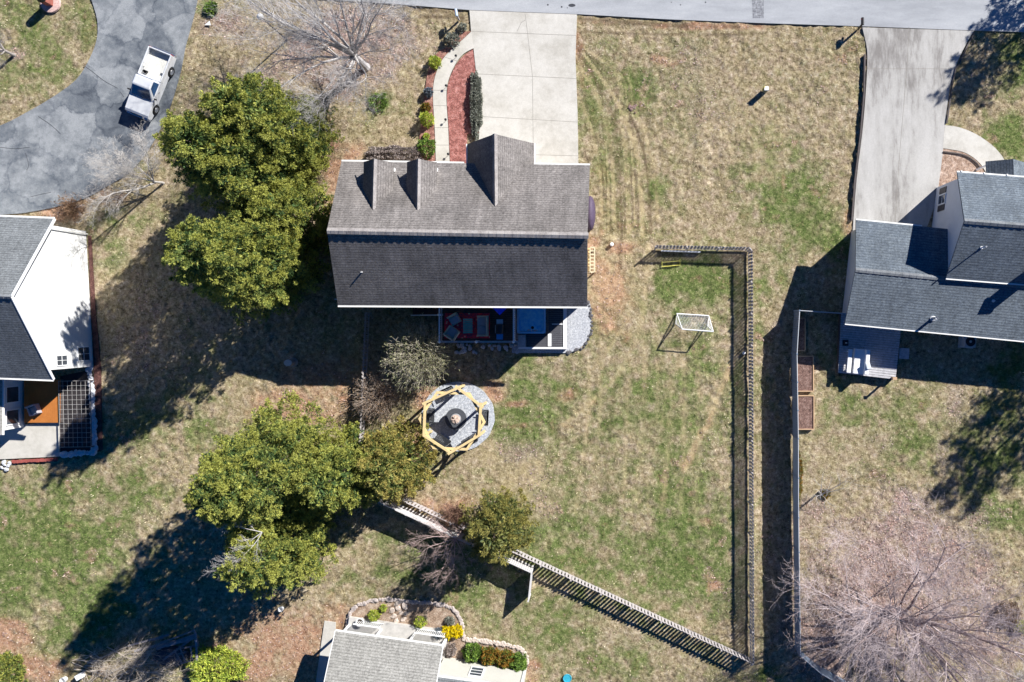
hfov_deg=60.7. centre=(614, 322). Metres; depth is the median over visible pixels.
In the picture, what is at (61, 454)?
patio stone
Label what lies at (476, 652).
shrub
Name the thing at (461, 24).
shrub
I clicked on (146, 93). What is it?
pickup truck
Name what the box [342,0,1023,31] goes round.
street
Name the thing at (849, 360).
narrow bench
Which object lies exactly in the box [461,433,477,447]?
hanging swing
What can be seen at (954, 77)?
driveway edging
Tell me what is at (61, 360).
window
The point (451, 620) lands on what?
shrub
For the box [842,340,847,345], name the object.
umbrella base
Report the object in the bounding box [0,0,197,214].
asphalt driveway
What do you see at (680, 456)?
fallen leaves
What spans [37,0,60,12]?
brick post
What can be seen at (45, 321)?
white house
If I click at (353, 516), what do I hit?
bare shrub
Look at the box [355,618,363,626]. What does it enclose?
urn planter
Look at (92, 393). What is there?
patio stone
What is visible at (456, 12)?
mailbox
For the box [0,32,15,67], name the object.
bare tree
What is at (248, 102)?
evergreen tree
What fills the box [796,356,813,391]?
raised bed
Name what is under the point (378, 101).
shrub
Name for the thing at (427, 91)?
shrub
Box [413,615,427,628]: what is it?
shrub
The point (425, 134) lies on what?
shrub
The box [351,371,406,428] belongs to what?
bare shrub
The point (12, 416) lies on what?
chair
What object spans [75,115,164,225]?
bare tree
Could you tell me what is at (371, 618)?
shrub
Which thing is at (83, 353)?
window
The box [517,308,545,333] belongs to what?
hot tub
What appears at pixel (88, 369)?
patio stone
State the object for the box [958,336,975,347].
air conditioner
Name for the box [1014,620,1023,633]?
shrub
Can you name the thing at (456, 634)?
shrub
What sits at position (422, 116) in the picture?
shrub
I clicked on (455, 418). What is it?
fire pit
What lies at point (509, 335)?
raised deck
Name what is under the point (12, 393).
window
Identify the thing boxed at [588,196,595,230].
covered pile
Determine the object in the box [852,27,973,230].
neighbour driveway
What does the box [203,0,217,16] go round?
shrub
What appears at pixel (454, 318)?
lounge chair
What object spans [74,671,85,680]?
bin
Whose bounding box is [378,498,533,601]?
privacy fence
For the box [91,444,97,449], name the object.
patio stone
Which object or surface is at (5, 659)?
shrub
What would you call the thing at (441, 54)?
mulch border
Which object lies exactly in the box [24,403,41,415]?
patio chair
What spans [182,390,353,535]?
evergreen tree
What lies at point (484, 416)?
hanging swing
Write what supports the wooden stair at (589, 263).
on the ground at (864, 398)
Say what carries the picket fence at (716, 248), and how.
on the ground at (864, 398)
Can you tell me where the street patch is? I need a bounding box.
[752,0,763,17]
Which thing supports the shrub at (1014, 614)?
on the ground at (864, 398)
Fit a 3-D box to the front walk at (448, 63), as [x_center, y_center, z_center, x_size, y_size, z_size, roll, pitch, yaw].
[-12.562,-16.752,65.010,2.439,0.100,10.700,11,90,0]
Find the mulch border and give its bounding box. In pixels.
[419,31,470,160]
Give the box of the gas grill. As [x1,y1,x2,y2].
[495,319,504,339]
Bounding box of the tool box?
[143,60,151,70]
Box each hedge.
[365,145,425,160]
[469,70,483,140]
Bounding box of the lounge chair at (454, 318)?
[447,312,461,325]
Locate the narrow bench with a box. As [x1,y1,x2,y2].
[845,349,852,372]
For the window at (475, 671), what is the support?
in the cream house at (368, 650)
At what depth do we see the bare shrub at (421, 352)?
62.55 m
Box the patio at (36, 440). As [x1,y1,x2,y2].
[0,423,59,458]
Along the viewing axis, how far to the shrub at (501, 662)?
64.30 m
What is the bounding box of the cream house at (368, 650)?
[324,616,526,681]
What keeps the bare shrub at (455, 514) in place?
on the ground at (864, 398)
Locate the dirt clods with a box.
[628,104,637,112]
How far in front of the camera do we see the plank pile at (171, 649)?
64.66 m
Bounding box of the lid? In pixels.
[563,674,571,681]
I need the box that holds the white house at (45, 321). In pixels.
[0,215,93,434]
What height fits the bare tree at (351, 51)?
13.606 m
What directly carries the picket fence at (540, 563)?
on the ground at (864, 398)
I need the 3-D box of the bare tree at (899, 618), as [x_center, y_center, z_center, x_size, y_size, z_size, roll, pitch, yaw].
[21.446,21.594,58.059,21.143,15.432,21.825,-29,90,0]
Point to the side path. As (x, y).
(329, 628)
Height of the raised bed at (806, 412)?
0.300 m
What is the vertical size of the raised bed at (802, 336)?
0.300 m
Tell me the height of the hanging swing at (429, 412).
1.983 m
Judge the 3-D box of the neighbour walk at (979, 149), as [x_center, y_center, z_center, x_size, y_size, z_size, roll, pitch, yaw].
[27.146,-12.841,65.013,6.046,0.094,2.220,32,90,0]
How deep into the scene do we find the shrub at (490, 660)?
64.32 m
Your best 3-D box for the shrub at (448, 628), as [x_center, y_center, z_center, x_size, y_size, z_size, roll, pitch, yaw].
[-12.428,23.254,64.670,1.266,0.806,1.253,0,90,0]
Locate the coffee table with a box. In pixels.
[463,319,472,332]
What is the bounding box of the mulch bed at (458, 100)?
[447,50,478,162]
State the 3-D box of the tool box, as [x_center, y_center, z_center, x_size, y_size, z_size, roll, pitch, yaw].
[-34.524,-18.969,64.007,0.260,0.295,0.720,22,90,0]
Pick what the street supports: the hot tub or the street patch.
the street patch
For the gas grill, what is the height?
1.103 m
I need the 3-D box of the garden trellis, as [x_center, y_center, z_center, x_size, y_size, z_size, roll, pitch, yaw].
[-40.196,6.826,64.711,2.511,0.578,5.028,0,90,0]
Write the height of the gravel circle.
0.080 m
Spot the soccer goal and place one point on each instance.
(680, 326)
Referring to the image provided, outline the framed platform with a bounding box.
[518,308,566,348]
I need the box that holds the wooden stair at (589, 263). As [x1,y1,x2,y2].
[587,247,594,272]
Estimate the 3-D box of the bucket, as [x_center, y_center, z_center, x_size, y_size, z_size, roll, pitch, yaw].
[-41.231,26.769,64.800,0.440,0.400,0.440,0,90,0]
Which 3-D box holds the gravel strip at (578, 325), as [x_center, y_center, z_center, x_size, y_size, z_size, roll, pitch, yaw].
[-4.713,-0.192,65.020,5.959,0.080,5.000,0,90,0]
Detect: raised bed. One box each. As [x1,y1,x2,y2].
[796,318,805,350]
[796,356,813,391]
[798,395,813,429]
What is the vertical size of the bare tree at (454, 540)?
5.300 m
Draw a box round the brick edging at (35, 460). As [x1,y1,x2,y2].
[12,458,57,462]
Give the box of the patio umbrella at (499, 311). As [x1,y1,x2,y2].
[493,308,505,314]
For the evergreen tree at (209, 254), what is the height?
16.196 m
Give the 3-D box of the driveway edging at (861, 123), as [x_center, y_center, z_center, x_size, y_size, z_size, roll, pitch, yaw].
[18.372,-13.841,64.910,0.297,0.200,12.503,4,90,0]
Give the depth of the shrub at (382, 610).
64.78 m
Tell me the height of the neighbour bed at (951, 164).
0.078 m
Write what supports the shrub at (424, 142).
on the mulch border
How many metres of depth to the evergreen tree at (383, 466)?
60.86 m
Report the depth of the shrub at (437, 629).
64.61 m
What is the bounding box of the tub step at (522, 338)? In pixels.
[518,335,525,346]
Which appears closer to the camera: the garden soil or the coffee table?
the coffee table
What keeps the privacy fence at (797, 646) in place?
on the ground at (864, 398)
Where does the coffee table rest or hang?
on the rug
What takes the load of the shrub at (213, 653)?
on the ground at (864, 398)
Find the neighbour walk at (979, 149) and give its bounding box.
[943,125,1003,171]
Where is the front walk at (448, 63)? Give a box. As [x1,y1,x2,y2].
[433,32,473,160]
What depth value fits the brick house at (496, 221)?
57.20 m
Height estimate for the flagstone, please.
0.322 m
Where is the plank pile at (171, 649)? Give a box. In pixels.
[128,629,201,665]
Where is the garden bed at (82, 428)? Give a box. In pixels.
[60,370,92,454]
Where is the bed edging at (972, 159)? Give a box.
[943,151,980,166]
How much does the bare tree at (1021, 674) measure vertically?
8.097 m
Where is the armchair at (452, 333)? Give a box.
[443,325,459,340]
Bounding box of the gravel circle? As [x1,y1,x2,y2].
[422,382,494,450]
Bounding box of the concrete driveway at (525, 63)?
[469,10,577,162]
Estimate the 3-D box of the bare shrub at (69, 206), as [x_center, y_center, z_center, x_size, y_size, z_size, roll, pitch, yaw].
[-40.506,-8.564,64.257,2.685,1.521,2.586,0,90,0]
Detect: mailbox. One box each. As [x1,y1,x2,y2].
[454,9,459,20]
[857,17,863,29]
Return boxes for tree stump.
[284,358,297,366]
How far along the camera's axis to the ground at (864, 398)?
65.08 m
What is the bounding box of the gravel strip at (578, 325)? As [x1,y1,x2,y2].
[512,304,590,352]
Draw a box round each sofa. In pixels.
[477,316,488,335]
[852,348,870,374]
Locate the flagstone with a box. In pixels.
[402,602,407,609]
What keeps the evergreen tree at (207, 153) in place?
on the ground at (864, 398)
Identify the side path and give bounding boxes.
[316,621,335,681]
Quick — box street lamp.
[257,13,284,38]
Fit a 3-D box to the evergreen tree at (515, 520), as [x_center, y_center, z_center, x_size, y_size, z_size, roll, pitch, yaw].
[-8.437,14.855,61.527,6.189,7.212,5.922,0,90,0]
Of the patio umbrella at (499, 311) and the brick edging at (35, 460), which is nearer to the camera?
the patio umbrella at (499, 311)
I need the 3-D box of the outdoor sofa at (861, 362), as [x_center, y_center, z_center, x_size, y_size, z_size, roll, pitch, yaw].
[18.303,2.915,63.965,1.178,0.930,1.850,5,90,0]
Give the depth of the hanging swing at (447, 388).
64.54 m
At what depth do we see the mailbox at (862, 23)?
63.71 m
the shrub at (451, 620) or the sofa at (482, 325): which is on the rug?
the sofa at (482, 325)
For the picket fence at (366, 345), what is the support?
on the ground at (864, 398)
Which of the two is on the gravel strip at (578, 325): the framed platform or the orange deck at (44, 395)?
the framed platform
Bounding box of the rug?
[444,313,489,337]
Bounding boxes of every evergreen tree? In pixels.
[152,109,326,221]
[159,205,331,326]
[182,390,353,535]
[197,71,345,196]
[200,482,338,599]
[244,173,333,258]
[294,418,392,517]
[353,414,438,505]
[458,485,540,566]
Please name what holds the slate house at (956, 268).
on the ground at (864, 398)
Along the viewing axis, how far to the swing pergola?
62.21 m
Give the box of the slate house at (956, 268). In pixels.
[842,159,1023,341]
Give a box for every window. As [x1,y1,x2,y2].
[5,385,19,403]
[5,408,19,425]
[56,354,68,365]
[77,346,90,361]
[468,666,484,677]
[937,193,945,205]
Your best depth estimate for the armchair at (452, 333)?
62.55 m
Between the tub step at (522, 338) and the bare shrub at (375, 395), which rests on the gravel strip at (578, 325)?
the tub step at (522, 338)
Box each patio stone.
[59,451,66,457]
[85,366,92,372]
[88,390,94,396]
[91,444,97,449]
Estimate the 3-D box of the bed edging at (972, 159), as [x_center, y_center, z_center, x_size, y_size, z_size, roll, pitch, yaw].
[26.185,-12.360,64.932,3.112,0.156,0.488,24,90,0]
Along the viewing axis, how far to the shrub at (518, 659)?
64.30 m
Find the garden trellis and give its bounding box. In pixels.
[58,380,94,447]
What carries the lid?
on the ground at (864, 398)
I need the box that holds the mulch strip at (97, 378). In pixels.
[88,235,102,451]
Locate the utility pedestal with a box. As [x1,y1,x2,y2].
[762,86,768,92]
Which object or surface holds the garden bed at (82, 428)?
on the ground at (864, 398)
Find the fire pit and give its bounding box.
[445,408,466,429]
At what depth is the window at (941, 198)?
63.49 m
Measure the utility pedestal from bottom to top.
0.950 m
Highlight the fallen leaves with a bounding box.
[0,0,1023,681]
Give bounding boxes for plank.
[661,250,700,252]
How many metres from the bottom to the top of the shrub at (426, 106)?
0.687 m
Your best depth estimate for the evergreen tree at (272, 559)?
57.37 m
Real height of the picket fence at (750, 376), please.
1.328 m
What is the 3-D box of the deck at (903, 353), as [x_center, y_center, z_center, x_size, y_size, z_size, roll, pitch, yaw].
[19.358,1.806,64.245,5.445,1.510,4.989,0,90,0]
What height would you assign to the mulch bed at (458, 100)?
0.084 m
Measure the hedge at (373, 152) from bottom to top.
1.390 m
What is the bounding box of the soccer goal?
[675,313,713,331]
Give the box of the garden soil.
[352,601,527,671]
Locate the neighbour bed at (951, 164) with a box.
[938,149,983,186]
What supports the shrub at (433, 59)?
on the mulch border
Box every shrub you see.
[0,650,27,681]
[50,191,85,224]
[182,643,251,681]
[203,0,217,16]
[334,508,365,531]
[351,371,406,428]
[367,92,387,113]
[367,609,381,621]
[377,312,459,395]
[379,603,387,612]
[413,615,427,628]
[417,138,435,159]
[419,110,434,127]
[420,102,430,112]
[422,132,429,139]
[423,87,433,98]
[428,55,441,70]
[432,627,442,638]
[439,499,467,529]
[442,625,455,640]
[443,31,460,48]
[443,642,456,657]
[445,616,455,625]
[449,623,463,639]
[457,22,466,33]
[461,642,482,662]
[480,646,498,665]
[496,648,514,668]
[508,652,526,671]
[799,450,803,506]
[822,488,830,499]
[994,601,1021,626]
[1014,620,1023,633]
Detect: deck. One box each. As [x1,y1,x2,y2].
[24,379,62,422]
[411,307,520,343]
[836,314,909,379]
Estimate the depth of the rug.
62.98 m
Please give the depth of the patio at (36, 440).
64.95 m
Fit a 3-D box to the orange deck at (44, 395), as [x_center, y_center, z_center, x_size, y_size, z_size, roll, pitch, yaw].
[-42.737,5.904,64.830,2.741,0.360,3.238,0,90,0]
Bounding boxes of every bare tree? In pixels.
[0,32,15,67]
[72,624,196,681]
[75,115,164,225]
[175,0,428,139]
[396,493,477,589]
[769,479,1023,681]
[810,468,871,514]
[958,661,1023,681]
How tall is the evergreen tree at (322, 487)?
10.862 m
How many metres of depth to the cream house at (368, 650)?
61.84 m
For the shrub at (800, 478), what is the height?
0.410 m
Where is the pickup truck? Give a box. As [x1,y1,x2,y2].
[125,46,175,121]
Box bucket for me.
[59,676,67,681]
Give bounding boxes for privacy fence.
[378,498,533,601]
[791,310,846,681]
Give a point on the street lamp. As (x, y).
(267, 22)
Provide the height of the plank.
0.240 m
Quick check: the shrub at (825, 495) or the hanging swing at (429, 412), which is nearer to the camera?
the hanging swing at (429, 412)
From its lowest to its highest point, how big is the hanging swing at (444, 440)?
1.983 m
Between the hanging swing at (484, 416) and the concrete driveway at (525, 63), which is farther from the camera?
the concrete driveway at (525, 63)
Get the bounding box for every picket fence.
[359,312,370,447]
[394,493,751,665]
[654,245,750,250]
[747,249,754,664]
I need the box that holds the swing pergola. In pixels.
[418,384,486,454]
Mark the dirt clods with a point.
(630, 107)
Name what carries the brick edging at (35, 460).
on the ground at (864, 398)
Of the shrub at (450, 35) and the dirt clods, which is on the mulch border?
the shrub at (450, 35)
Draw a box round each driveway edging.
[851,54,865,220]
[946,33,974,123]
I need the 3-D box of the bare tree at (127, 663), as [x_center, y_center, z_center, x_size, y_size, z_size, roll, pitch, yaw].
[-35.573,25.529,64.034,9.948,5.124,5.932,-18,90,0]
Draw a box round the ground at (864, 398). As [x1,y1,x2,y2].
[0,0,1023,681]
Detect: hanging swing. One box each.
[426,408,434,424]
[434,433,450,446]
[439,386,454,398]
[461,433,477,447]
[481,409,488,425]
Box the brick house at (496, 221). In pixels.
[327,133,589,307]
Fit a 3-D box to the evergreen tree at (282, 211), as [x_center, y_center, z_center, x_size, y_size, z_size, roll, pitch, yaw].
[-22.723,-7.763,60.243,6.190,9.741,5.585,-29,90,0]
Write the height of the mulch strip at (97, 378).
0.075 m
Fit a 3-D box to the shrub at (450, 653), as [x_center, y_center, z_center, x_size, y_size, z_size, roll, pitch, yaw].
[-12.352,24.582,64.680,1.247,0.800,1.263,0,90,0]
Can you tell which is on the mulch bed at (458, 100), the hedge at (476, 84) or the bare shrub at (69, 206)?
the hedge at (476, 84)

